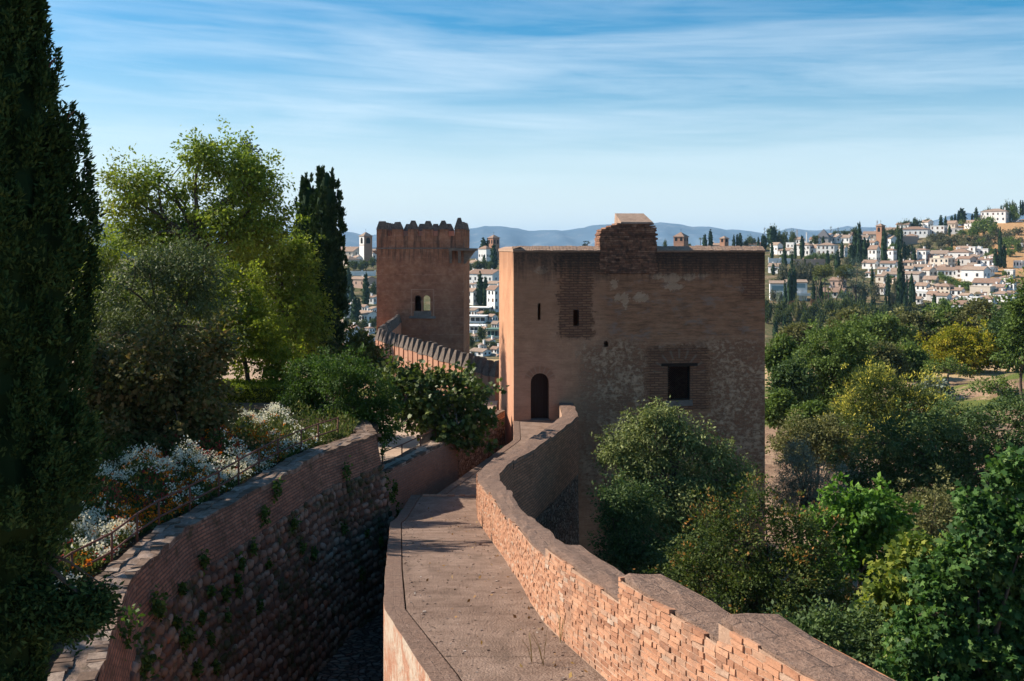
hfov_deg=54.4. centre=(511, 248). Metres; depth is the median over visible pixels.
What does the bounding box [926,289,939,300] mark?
house
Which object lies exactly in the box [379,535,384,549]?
wall plant
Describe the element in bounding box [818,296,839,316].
garden tree
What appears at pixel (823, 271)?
stone pine
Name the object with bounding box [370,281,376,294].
slope tree
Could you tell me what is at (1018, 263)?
house
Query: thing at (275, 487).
wall plant
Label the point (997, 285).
house
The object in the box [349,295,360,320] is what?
cypress tree
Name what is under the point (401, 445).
pipe railing
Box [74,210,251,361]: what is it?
pear tree
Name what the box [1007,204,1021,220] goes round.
leafy tree
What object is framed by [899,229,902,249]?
cypress tree
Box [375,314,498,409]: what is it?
crenellated wall
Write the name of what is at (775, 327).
cypress tree
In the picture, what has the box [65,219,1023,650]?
ground
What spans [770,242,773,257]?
cypress tree
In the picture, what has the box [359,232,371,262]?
bell tower
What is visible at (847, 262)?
scrub tree
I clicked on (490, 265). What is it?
gap tree
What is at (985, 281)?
house
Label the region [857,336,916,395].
slope tree
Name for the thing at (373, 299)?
house
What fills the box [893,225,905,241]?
ridge tree
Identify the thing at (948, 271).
house
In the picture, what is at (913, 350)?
slope tree
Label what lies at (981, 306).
belt tree
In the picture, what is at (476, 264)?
gap tree
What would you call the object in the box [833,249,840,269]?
cypress tree
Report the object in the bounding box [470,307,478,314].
house
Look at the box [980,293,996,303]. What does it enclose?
house
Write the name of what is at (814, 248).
house
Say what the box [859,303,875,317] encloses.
garden tree
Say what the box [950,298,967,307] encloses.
house
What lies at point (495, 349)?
house
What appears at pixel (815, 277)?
palm tree
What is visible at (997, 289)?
house
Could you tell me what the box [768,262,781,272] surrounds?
house
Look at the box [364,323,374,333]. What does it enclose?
house
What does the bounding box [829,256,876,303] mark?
cedar tree
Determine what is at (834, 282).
house
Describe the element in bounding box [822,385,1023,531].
quince tree
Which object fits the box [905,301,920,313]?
garden tree
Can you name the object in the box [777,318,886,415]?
oak tree
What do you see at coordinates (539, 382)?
door
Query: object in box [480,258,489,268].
gap tree
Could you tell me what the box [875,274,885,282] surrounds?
house
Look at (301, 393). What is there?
garden shrub
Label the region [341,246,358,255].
house
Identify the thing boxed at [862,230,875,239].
house
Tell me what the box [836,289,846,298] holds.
garden bush
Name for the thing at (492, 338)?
house
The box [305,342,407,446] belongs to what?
garden shrub
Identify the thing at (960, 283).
garden bush
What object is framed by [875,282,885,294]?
house
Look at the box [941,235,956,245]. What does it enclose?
scrub bush
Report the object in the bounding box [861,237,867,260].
cypress tree
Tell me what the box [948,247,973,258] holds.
house
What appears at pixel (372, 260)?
slope tree
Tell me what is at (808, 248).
house
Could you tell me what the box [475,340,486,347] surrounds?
house
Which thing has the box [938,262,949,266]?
house
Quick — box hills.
[742,213,1023,245]
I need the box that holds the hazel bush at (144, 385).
[74,308,250,458]
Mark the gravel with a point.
(562, 677)
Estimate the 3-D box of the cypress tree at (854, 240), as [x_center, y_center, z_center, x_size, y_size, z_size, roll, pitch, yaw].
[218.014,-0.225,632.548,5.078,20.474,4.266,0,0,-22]
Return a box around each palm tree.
[813,276,819,302]
[821,278,828,300]
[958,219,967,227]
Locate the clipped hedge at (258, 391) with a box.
[205,378,305,402]
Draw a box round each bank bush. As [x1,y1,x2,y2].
[765,349,822,405]
[765,387,797,442]
[782,399,836,434]
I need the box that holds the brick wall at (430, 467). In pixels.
[381,440,457,518]
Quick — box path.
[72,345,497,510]
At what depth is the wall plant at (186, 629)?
16.78 m
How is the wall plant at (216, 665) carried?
attached to the garden retaining wall at (308, 621)
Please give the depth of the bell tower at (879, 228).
690.13 m
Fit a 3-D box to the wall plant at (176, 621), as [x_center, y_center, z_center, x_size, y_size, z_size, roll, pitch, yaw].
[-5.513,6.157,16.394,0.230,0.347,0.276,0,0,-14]
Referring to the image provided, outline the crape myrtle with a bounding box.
[642,464,876,649]
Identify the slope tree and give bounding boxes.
[348,260,358,270]
[357,261,364,270]
[358,318,368,329]
[359,257,371,270]
[368,317,375,326]
[369,256,376,266]
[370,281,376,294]
[765,332,802,375]
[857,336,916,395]
[896,340,932,380]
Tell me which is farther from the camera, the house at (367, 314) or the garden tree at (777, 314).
the house at (367, 314)
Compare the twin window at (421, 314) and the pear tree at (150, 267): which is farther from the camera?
the twin window at (421, 314)
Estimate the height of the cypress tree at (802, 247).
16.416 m
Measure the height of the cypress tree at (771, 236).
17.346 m
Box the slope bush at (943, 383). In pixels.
[911,372,956,405]
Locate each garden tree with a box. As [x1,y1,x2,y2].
[765,297,775,323]
[772,307,782,324]
[773,298,788,317]
[781,305,793,325]
[788,297,796,316]
[798,298,809,320]
[799,308,814,322]
[806,296,821,322]
[815,310,831,328]
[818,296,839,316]
[833,290,857,311]
[857,296,873,310]
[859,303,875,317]
[869,302,887,313]
[878,301,894,314]
[892,302,906,315]
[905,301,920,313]
[920,300,931,312]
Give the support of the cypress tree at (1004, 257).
on the ground
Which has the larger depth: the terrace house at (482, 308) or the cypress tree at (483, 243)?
the cypress tree at (483, 243)
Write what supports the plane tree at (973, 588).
on the ground
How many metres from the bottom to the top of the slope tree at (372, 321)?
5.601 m
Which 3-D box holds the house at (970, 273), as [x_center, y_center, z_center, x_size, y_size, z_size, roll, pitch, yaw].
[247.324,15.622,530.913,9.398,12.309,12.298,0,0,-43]
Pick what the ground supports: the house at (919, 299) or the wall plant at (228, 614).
the house at (919, 299)
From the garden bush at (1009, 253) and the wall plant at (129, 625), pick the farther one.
the garden bush at (1009, 253)
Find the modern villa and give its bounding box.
[769,279,810,300]
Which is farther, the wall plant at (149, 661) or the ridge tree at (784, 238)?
the ridge tree at (784, 238)
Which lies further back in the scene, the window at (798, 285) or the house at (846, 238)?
the house at (846, 238)
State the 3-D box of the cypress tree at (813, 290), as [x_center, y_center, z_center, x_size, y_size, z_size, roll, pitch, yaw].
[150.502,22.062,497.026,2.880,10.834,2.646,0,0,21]
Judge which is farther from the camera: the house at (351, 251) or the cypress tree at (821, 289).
the house at (351, 251)
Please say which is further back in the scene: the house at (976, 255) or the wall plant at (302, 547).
the house at (976, 255)
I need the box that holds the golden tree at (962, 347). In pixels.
[914,315,1004,374]
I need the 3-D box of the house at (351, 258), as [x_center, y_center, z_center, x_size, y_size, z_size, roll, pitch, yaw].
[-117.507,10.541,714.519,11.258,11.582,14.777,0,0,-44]
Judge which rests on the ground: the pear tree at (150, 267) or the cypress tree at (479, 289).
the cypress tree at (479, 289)
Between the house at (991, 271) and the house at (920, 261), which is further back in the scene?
the house at (920, 261)
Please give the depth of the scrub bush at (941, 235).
689.18 m
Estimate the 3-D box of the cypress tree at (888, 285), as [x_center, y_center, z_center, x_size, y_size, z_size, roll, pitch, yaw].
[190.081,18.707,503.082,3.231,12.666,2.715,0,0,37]
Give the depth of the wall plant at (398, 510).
27.16 m
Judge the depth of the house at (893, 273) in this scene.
551.44 m
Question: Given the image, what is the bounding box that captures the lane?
[316,598,461,680]
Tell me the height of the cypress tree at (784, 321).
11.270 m
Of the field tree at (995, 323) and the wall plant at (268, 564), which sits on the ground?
the field tree at (995, 323)
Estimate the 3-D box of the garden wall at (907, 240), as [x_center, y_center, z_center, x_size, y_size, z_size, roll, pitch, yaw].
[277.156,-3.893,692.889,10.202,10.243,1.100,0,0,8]
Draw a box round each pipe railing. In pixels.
[57,417,338,574]
[379,429,435,463]
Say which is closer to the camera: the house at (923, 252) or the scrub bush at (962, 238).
the house at (923, 252)
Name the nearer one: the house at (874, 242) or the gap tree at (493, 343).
the gap tree at (493, 343)
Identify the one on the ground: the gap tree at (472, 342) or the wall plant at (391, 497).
the gap tree at (472, 342)
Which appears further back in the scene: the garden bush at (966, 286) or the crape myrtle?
the garden bush at (966, 286)
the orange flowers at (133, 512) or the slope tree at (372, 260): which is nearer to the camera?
the orange flowers at (133, 512)
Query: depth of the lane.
22.45 m
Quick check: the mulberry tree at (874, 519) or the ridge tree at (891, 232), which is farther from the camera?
the ridge tree at (891, 232)
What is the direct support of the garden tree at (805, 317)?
on the ground
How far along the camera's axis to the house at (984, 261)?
573.20 m
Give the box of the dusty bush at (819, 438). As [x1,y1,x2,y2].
[765,408,865,503]
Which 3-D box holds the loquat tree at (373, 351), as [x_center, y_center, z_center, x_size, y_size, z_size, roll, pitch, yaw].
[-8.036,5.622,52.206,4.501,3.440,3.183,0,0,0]
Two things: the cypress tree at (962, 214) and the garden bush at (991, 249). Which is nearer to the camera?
the garden bush at (991, 249)
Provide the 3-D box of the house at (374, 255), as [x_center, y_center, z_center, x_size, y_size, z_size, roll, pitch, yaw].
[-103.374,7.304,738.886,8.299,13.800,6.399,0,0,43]
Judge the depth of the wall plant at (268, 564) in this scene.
20.32 m
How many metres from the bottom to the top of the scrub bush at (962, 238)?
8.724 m
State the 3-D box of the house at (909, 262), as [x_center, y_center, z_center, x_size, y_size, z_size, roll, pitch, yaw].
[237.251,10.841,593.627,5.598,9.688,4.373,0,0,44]
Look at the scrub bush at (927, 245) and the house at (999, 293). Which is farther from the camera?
the scrub bush at (927, 245)
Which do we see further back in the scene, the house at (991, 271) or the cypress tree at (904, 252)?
the cypress tree at (904, 252)
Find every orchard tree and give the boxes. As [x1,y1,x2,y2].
[919,354,977,382]
[966,374,1022,397]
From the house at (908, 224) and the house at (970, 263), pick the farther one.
the house at (908, 224)
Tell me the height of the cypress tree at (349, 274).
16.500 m
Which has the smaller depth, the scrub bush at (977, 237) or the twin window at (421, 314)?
the twin window at (421, 314)
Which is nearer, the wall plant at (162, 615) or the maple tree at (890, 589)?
the wall plant at (162, 615)
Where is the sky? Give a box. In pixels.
[45,0,1023,234]
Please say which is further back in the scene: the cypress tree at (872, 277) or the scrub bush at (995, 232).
the scrub bush at (995, 232)
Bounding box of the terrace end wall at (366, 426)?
[338,401,377,441]
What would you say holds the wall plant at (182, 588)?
attached to the garden retaining wall at (308, 621)
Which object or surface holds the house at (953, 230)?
on the ground
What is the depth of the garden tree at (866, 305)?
441.75 m
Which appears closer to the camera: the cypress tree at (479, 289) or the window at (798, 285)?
the window at (798, 285)
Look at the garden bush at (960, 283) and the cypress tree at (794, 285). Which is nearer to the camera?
the cypress tree at (794, 285)
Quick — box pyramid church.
[818,229,830,242]
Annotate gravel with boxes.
[403,500,595,680]
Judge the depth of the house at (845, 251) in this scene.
662.26 m
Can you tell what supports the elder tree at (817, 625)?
on the ground
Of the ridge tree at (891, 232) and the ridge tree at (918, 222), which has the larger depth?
the ridge tree at (918, 222)
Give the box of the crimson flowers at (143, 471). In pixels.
[63,426,275,559]
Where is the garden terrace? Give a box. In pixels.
[45,403,377,680]
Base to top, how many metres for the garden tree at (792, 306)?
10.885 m
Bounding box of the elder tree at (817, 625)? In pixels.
[763,592,929,676]
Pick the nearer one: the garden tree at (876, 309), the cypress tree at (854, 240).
the garden tree at (876, 309)
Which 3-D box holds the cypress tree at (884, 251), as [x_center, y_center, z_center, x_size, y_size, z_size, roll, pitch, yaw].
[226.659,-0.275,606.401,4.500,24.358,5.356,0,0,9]
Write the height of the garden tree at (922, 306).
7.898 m
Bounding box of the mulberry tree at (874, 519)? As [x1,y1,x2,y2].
[792,471,924,643]
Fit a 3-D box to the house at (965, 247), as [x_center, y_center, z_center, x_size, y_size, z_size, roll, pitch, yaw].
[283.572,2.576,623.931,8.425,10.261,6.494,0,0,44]
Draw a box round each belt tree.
[769,320,821,349]
[823,304,873,335]
[842,310,920,352]
[884,302,944,347]
[913,297,972,342]
[944,296,1001,335]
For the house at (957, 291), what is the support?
on the ground
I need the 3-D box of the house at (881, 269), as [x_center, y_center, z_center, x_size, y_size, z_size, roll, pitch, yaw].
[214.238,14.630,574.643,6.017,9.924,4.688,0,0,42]
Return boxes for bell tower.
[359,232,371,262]
[488,235,499,259]
[673,232,688,245]
[719,236,729,245]
[876,223,885,247]
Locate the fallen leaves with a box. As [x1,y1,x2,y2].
[423,507,587,677]
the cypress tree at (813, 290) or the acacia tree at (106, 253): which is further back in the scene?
the cypress tree at (813, 290)
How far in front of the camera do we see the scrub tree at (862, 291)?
486.59 m
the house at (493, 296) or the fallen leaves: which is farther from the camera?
the house at (493, 296)
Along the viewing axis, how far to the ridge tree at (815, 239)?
730.97 m
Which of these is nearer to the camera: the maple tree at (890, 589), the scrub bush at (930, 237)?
the maple tree at (890, 589)
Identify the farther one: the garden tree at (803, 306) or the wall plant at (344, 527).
the garden tree at (803, 306)
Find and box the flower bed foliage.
[44,399,361,670]
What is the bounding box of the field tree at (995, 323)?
[977,293,1023,372]
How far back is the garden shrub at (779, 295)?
489.98 m
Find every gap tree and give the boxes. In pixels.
[470,334,475,347]
[473,260,481,268]
[477,323,487,341]
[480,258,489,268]
[483,308,493,314]
[487,260,493,268]
[488,340,496,346]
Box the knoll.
[85,223,477,258]
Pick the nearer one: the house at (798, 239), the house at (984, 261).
the house at (984, 261)
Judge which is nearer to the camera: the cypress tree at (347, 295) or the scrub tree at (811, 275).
the cypress tree at (347, 295)
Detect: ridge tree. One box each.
[745,234,755,245]
[779,229,788,247]
[789,229,796,241]
[811,234,818,243]
[838,229,849,234]
[849,226,856,235]
[885,228,898,235]
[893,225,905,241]
[912,219,923,226]
[1003,200,1008,209]
[1008,200,1018,212]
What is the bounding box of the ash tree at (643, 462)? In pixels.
[587,395,763,580]
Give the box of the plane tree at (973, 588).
[874,441,1023,680]
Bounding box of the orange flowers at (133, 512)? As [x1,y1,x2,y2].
[66,413,315,576]
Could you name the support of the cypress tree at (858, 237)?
on the ground
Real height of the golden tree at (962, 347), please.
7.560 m
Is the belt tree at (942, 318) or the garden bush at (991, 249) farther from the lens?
the garden bush at (991, 249)
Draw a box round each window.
[409,289,435,318]
[668,366,688,399]
[772,286,782,290]
[797,284,804,287]
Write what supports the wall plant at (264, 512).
attached to the garden retaining wall at (308, 621)
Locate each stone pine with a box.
[812,262,835,301]
[834,263,854,299]
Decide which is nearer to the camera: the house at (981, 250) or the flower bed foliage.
the flower bed foliage
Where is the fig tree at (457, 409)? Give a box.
[372,355,509,456]
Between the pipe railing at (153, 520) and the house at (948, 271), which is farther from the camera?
the house at (948, 271)
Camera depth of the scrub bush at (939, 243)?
655.44 m
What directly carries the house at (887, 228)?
on the ground
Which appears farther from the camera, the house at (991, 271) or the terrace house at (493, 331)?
the house at (991, 271)
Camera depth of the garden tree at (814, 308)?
437.64 m
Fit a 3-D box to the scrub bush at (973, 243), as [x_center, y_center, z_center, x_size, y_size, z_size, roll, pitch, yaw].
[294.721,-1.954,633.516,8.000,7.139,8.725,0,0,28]
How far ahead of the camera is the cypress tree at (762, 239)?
718.82 m
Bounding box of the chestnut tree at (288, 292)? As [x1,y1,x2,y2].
[221,213,341,368]
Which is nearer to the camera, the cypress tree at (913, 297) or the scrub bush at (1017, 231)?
the cypress tree at (913, 297)
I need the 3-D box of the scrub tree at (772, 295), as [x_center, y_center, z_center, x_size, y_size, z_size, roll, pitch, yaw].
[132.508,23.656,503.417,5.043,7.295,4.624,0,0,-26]
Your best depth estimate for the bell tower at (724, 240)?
717.30 m
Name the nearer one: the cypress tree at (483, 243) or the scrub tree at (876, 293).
the scrub tree at (876, 293)
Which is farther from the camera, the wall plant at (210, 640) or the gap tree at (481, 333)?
the gap tree at (481, 333)
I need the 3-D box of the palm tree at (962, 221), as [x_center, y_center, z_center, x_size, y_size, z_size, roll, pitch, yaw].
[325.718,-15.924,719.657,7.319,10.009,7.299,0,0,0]
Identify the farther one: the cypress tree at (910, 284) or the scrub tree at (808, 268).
the scrub tree at (808, 268)
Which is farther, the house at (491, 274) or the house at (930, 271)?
the house at (491, 274)
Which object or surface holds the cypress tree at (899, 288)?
on the ground
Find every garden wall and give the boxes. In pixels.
[350,270,375,275]
[768,257,790,263]
[793,258,825,265]
[903,235,917,244]
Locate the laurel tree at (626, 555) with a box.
[585,466,705,580]
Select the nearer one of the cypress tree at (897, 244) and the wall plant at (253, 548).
the wall plant at (253, 548)
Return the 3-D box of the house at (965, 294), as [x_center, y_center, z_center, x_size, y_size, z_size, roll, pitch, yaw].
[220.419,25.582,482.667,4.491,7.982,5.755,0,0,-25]
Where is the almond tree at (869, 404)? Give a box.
[813,355,964,464]
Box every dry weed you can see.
[522,632,531,661]
[532,632,546,664]
[557,606,563,642]
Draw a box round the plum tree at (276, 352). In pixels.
[175,256,309,382]
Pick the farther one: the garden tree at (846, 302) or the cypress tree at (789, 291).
the cypress tree at (789, 291)
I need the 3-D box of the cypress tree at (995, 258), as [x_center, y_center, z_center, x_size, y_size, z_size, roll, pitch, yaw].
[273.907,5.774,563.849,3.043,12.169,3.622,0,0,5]
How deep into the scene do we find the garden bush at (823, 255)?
652.12 m
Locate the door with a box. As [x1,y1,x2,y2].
[531,373,547,417]
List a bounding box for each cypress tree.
[0,0,126,680]
[292,172,316,367]
[306,165,351,367]
[341,284,350,317]
[346,267,351,287]
[348,280,354,301]
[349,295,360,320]
[361,273,369,304]
[476,270,482,304]
[479,237,486,247]
[481,276,487,305]
[489,244,497,268]
[702,234,707,245]
[707,229,713,245]
[738,233,742,245]
[760,234,764,248]
[766,226,776,246]
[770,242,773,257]
[770,263,775,274]
[772,321,778,335]
[782,246,787,274]
[782,313,787,327]
[783,280,786,305]
[787,269,792,305]
[790,251,792,273]
[791,266,797,300]
[793,243,796,258]
[799,235,804,256]
[811,282,815,301]
[817,278,822,303]
[825,251,829,264]
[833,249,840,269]
[839,241,843,257]
[847,243,855,265]
[852,232,856,255]
[855,222,862,261]
[859,239,861,261]
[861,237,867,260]
[870,266,874,294]
[880,228,887,260]
[885,273,890,295]
[887,291,890,307]
[894,236,900,260]
[895,248,903,308]
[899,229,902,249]
[902,242,906,260]
[902,266,905,301]
[902,289,907,311]
[905,245,910,259]
[906,275,908,303]
[908,273,913,305]
[911,284,916,306]
[912,247,916,259]
[931,294,936,306]
[938,215,942,225]
[956,207,967,225]
[973,207,978,219]
[993,248,997,266]
[997,227,1002,266]
[1002,243,1006,267]
[1021,200,1023,215]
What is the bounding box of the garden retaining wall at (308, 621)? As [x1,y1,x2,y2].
[47,433,404,680]
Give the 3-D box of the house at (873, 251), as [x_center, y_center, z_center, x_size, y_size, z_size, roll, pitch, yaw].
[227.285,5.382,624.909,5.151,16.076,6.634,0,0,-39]
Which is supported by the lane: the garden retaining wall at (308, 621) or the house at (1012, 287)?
the garden retaining wall at (308, 621)
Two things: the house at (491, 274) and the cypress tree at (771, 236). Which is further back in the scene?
the cypress tree at (771, 236)
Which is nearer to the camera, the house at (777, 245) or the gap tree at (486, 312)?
the gap tree at (486, 312)
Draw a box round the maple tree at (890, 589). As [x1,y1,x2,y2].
[851,525,949,678]
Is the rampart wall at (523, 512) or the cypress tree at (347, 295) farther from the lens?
the cypress tree at (347, 295)
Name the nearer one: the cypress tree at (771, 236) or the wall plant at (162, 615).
the wall plant at (162, 615)
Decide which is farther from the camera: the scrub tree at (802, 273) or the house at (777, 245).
the house at (777, 245)
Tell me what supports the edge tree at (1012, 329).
on the ground
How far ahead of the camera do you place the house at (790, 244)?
722.88 m
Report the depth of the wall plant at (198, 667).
16.81 m
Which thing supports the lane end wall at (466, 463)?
on the lane
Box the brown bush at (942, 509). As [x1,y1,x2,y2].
[884,463,979,554]
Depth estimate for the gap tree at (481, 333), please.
407.55 m
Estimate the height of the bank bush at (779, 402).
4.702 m
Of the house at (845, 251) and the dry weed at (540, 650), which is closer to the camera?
the dry weed at (540, 650)
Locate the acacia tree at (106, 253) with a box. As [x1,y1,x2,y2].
[66,224,150,343]
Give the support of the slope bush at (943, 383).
on the ground
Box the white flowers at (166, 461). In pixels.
[54,402,327,590]
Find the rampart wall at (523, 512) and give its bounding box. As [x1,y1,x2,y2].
[383,403,894,680]
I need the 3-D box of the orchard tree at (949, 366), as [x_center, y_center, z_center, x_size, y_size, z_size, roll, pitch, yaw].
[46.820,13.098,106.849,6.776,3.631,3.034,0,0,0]
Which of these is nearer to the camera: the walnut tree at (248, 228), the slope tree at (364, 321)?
the walnut tree at (248, 228)
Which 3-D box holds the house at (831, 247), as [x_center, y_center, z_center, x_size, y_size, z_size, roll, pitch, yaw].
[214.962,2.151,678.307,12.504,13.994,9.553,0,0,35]
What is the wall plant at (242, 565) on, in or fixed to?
attached to the garden retaining wall at (308, 621)
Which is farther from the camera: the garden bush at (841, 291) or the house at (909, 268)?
the house at (909, 268)
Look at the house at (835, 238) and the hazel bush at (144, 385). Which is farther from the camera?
the house at (835, 238)
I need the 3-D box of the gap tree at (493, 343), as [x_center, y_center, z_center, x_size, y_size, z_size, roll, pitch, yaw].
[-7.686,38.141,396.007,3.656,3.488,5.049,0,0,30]
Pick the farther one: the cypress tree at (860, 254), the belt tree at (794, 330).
the cypress tree at (860, 254)
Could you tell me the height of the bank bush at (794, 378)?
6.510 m
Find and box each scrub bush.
[922,239,933,249]
[926,233,939,241]
[934,239,946,246]
[936,231,948,238]
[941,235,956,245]
[949,233,966,242]
[953,240,969,248]
[956,233,975,243]
[968,240,979,246]
[970,234,988,241]
[978,240,994,247]
[979,232,997,240]
[993,227,1003,237]
[1002,229,1015,238]
[1012,226,1023,234]
[1013,236,1023,242]
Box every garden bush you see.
[810,252,818,258]
[817,253,825,258]
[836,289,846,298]
[939,275,952,279]
[944,278,962,283]
[953,280,971,288]
[961,283,971,289]
[988,247,993,254]
[1001,270,1007,275]
[1006,249,1016,256]
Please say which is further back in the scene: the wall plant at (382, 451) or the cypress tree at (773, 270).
the cypress tree at (773, 270)
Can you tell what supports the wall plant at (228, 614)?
attached to the garden retaining wall at (308, 621)
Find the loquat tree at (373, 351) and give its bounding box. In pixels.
[317,322,396,383]
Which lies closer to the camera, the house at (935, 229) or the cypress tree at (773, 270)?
the cypress tree at (773, 270)
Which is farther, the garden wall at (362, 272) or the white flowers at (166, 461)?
the garden wall at (362, 272)
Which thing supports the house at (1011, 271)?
on the ground
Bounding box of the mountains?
[149,222,765,247]
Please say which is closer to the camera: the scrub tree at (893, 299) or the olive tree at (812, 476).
the olive tree at (812, 476)
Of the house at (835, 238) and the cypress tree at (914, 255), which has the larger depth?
the house at (835, 238)
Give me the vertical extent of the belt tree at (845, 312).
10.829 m
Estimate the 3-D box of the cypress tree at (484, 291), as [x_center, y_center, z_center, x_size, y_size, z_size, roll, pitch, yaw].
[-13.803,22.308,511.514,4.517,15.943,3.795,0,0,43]
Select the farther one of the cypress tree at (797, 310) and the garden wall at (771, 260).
the garden wall at (771, 260)
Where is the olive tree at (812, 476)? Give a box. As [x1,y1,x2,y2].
[765,433,861,570]
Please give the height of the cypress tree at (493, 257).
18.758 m
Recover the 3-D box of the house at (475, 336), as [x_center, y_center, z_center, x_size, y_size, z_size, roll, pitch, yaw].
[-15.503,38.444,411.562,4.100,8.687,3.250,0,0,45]
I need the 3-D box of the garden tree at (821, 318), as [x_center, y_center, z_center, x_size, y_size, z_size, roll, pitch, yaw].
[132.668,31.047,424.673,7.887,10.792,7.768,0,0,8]
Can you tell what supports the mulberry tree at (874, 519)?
on the ground
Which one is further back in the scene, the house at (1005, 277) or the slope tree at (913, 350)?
the house at (1005, 277)
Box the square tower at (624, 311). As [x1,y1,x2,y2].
[498,213,765,604]
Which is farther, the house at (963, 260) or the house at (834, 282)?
the house at (963, 260)
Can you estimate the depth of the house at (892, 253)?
611.94 m
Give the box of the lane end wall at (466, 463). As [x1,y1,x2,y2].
[454,409,504,478]
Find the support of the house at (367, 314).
on the ground
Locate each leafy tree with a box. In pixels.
[956,230,968,235]
[965,221,983,235]
[968,215,997,234]
[972,238,986,246]
[986,223,997,235]
[1002,236,1014,249]
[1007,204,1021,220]
[1011,237,1023,251]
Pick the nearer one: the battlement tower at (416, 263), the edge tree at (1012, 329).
the edge tree at (1012, 329)
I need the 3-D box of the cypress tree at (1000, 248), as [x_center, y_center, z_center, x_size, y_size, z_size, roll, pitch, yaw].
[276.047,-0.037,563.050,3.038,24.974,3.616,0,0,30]
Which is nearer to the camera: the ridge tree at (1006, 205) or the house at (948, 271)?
the house at (948, 271)
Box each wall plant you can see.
[117,604,144,660]
[137,634,162,680]
[142,650,154,672]
[148,583,171,619]
[157,600,166,622]
[171,613,183,630]
[178,581,188,596]
[178,618,196,659]
[185,628,196,644]
[192,657,204,680]
[197,549,210,575]
[197,609,207,627]
[205,584,216,598]
[206,629,215,648]
[210,658,220,675]
[221,585,235,602]
[224,608,232,623]
[234,573,241,585]
[235,581,244,599]
[236,551,246,576]
[250,537,258,555]
[255,504,271,527]
[256,599,264,614]
[265,556,273,569]
[271,477,285,503]
[290,512,301,533]
[299,537,306,554]
[310,545,318,563]
[340,519,349,535]
[342,455,352,480]
[356,566,364,583]
[364,528,369,537]
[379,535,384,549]
[380,439,391,459]
[384,471,390,490]
[389,488,395,504]
[392,479,398,494]
[394,499,402,517]
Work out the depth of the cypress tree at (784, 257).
580.71 m
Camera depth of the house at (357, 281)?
584.58 m
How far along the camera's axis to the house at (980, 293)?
483.27 m
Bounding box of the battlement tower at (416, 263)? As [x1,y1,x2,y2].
[373,218,477,352]
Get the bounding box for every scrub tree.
[768,288,779,300]
[776,260,791,281]
[791,258,807,278]
[802,259,811,283]
[810,262,817,282]
[841,255,852,267]
[853,279,867,302]
[869,280,883,300]
[890,290,896,309]
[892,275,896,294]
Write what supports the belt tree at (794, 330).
on the ground
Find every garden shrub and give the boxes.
[275,345,349,416]
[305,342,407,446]
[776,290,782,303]
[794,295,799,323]
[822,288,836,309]
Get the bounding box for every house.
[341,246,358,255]
[341,255,359,265]
[351,275,376,287]
[359,308,376,324]
[361,304,369,309]
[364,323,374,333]
[369,293,376,303]
[369,306,376,311]
[372,249,376,260]
[470,268,498,282]
[470,280,476,287]
[470,286,477,304]
[470,306,491,311]
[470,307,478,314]
[470,315,488,323]
[470,324,484,332]
[470,331,479,341]
[470,345,491,355]
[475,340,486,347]
[478,246,490,260]
[485,336,496,345]
[486,284,498,311]
[486,327,498,338]
[487,281,498,286]
[488,314,498,321]
[490,343,498,353]
[491,321,498,327]
[748,242,760,245]
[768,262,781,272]
[770,242,782,254]
[777,248,793,254]
[786,242,796,247]
[794,236,804,243]
[796,241,812,255]
[808,237,821,243]
[812,244,817,254]
[817,241,837,254]
[823,286,847,297]
[829,276,846,287]
[832,234,841,242]
[838,234,852,242]
[838,244,847,256]
[861,234,870,239]
[861,258,879,268]
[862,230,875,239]
[865,269,874,277]
[867,244,879,261]
[869,239,879,244]
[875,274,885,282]
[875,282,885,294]
[877,265,889,273]
[880,259,897,269]
[881,270,896,277]
[885,227,895,234]
[886,235,895,247]
[887,246,896,260]
[895,222,910,228]
[898,225,929,237]
[904,258,915,265]
[904,266,915,270]
[905,270,925,281]
[913,264,931,270]
[915,257,924,263]
[915,281,931,290]
[915,291,927,299]
[916,296,923,303]
[917,246,929,263]
[921,220,932,228]
[921,265,936,275]
[922,276,939,283]
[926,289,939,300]
[927,253,931,263]
[930,226,946,234]
[930,249,948,255]
[930,256,954,266]
[930,292,952,302]
[935,281,954,292]
[937,265,954,277]
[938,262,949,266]
[947,220,957,228]
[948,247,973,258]
[950,285,965,296]
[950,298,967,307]
[951,228,962,233]
[955,266,963,277]
[956,254,977,265]
[957,244,971,249]
[959,293,974,298]
[960,266,990,281]
[963,296,982,304]
[964,220,973,228]
[966,261,977,264]
[969,247,976,253]
[970,252,980,258]
[970,285,994,294]
[971,277,1004,285]
[974,264,994,276]
[974,290,986,296]
[976,246,989,256]
[977,256,992,265]
[980,207,1010,222]
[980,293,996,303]
[990,263,997,271]
[992,282,1007,290]
[992,288,1012,301]
[994,288,1006,291]
[1000,275,1013,280]
[1004,269,1015,276]
[1005,277,1016,290]
[1013,260,1023,267]
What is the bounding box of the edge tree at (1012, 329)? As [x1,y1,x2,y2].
[987,266,1023,400]
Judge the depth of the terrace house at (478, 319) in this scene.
457.66 m
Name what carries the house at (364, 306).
on the ground
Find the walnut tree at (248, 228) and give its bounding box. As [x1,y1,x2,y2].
[92,115,310,310]
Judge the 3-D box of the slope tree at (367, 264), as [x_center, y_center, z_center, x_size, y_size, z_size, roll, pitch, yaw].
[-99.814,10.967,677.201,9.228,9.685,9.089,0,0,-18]
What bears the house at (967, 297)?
on the ground
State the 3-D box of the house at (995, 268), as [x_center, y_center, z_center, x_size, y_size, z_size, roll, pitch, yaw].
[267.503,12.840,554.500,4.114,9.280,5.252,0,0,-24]

